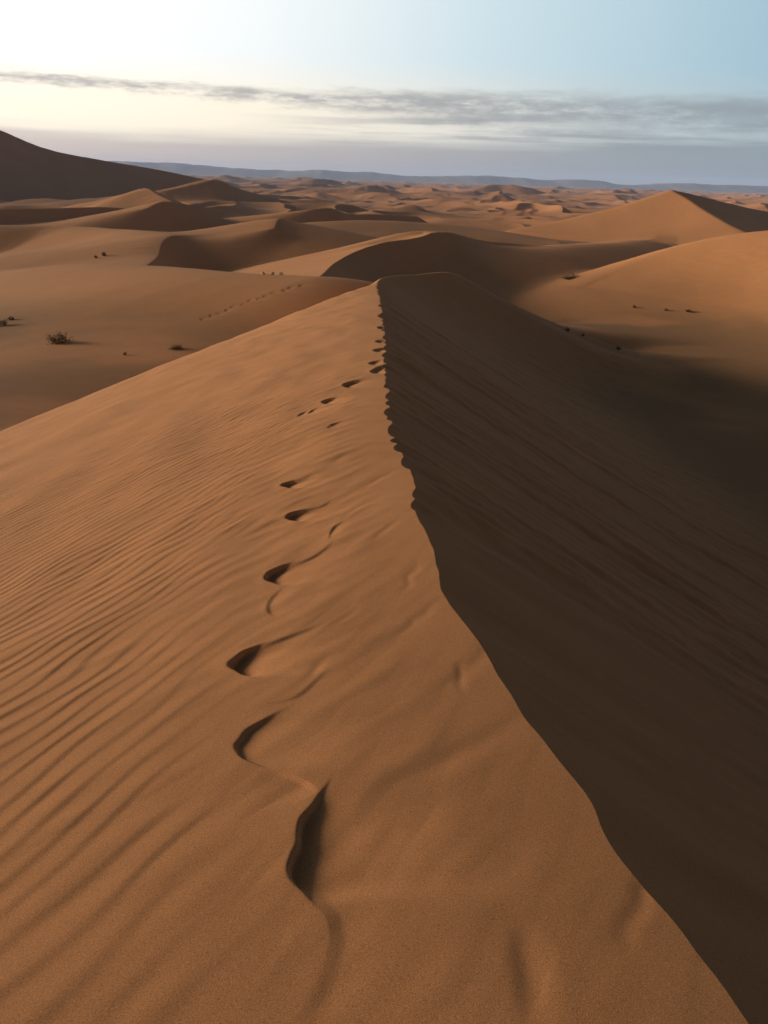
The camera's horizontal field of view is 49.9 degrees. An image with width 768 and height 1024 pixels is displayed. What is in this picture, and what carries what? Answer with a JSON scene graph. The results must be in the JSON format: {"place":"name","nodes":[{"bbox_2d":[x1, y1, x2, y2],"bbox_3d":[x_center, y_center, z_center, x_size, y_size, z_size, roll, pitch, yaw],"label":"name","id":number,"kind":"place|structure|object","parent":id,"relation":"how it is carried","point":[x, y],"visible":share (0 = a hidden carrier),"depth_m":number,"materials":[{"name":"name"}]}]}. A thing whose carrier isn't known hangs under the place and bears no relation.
{"place":"outdoors","nodes":[
{"label":"outdoors","id":0,"kind":"place"},
{"bbox_2d":[0,207,124,222],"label":"sand dune","id":1,"kind":"structure","parent":0,"point":[29,215],"depth_m":230.78,"materials":[{"name":"brown sand"}]},
{"bbox_2d":[0,130,203,201],"bbox_3d":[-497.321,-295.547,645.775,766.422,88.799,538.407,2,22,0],"label":"sand dune","id":2,"kind":"structure","parent":0,"point":[28,170],"depth_m":656.60,"materials":[{"name":"brown sand"}]},
{"bbox_2d":[0,225,226,270],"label":"sand dune","id":3,"kind":"structure","parent":0,"point":[27,246],"depth_m":110.19,"materials":[{"name":"brown sand"}]},
{"bbox_2d":[62,188,180,208],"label":"sand dune","id":4,"kind":"structure","parent":0,"point":[138,197],"depth_m":292.87,"materials":[{"name":"brown sand"}]},
{"bbox_2d":[28,201,236,231],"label":"sand dune","id":5,"kind":"structure","parent":0,"point":[166,216],"depth_m":213.78,"materials":[{"name":"brown sand"}]},
{"bbox_2d":[104,180,291,202],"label":"sand dune","id":6,"kind":"structure","parent":0,"point":[219,190],"depth_m":476.49,"materials":[{"name":"brown sand"}]},
{"bbox_2d":[180,219,377,270],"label":"sand dune","id":7,"kind":"structure","parent":0,"point":[251,243],"depth_m":120.45,"materials":[{"name":"brown sand"}]},
{"bbox_2d":[0,264,640,342],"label":"sand dune","id":8,"kind":"structure","parent":0,"point":[191,302],"depth_m":39.55,"materials":[{"name":"brown sand"}]},
{"bbox_2d":[0,319,7,326],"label":"desert shrub","id":9,"kind":"object","parent":8,"relation":"on","point":[4,322],"visible":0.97,"depth_m":36.75,"materials":[{"name":"brown plant"}]},
{"bbox_2d":[224,208,427,222],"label":"sand dune","id":10,"kind":"structure","parent":0,"point":[318,215],"depth_m":245.94,"materials":[{"name":"brown sand"}]},
{"bbox_2d":[0,272,767,1023],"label":"sand ridge","id":11,"kind":"structure","parent":0,"point":[390,650],"depth_m":3.25,"materials":[{"name":"brown sand"}]},
{"bbox_2d":[0,174,767,505],"bbox_3d":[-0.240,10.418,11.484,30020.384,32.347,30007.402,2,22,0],"label":"dune field","id":12,"kind":"structure","parent":0,"point":[700,396],"depth_m":48.10,"materials":[{"name":"brown sand"}]},
{"bbox_2d":[46,331,73,344],"bbox_3d":[-12.656,-6.808,32.176,1.021,0.562,1.028,18,27,34],"label":"desert shrub","id":13,"kind":"object","parent":12,"relation":"on","point":[60,338],"visible":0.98,"depth_m":32.10,"materials":[{"name":"brown plant"}]},
{"bbox_2d":[168,343,182,349],"bbox_3d":[-7.698,-6.155,30.685,0.642,0.334,0.681,2,22,0],"label":"desert shrub","id":14,"kind":"object","parent":12,"relation":"on","point":[176,347],"visible":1,"depth_m":30.61,"materials":[{"name":"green plant"}]},
{"bbox_2d":[0,0,767,185],"label":"sky","id":15,"kind":"structure","parent":0,"point":[623,92],"materials":[{"name":"blue"}]},
{"bbox_2d":[226,231,566,295],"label":"sand dune","id":16,"kind":"structure","parent":0,"point":[494,268],"depth_m":87.79,"materials":[{"name":"brown sand"}]},
{"bbox_2d":[110,161,767,192],"bbox_3d":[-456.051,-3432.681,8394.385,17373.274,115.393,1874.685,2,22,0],"label":"hills","id":17,"kind":"structure","parent":0,"point":[180,168],"depth_m":8192.04,"materials":[{"name":"grey"}]},
{"bbox_2d":[305,220,590,245],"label":"sand dune","id":18,"kind":"structure","parent":0,"point":[376,228],"depth_m":193.27,"materials":[{"name":"brown sand"}]},
{"bbox_2d":[498,240,672,272],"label":"sand dune","id":19,"kind":"structure","parent":0,"point":[571,258],"depth_m":108.91,"materials":[{"name":"brown sand"}]},
{"bbox_2d":[498,231,767,337],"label":"sand dune","id":20,"kind":"structure","parent":0,"point":[718,284],"depth_m":74.08,"materials":[{"name":"brown sand"}]},
{"bbox_2d":[561,273,579,279],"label":"desert shrub","id":21,"kind":"object","parent":20,"relation":"on","point":[568,277],"visible":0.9,"depth_m":82.42,"materials":[{"name":"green plant"}]},
{"bbox_2d":[505,190,767,241],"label":"sand dune","id":22,"kind":"structure","parent":0,"point":[674,215],"depth_m":268.29,"materials":[{"name":"brown sand"}]}
]}

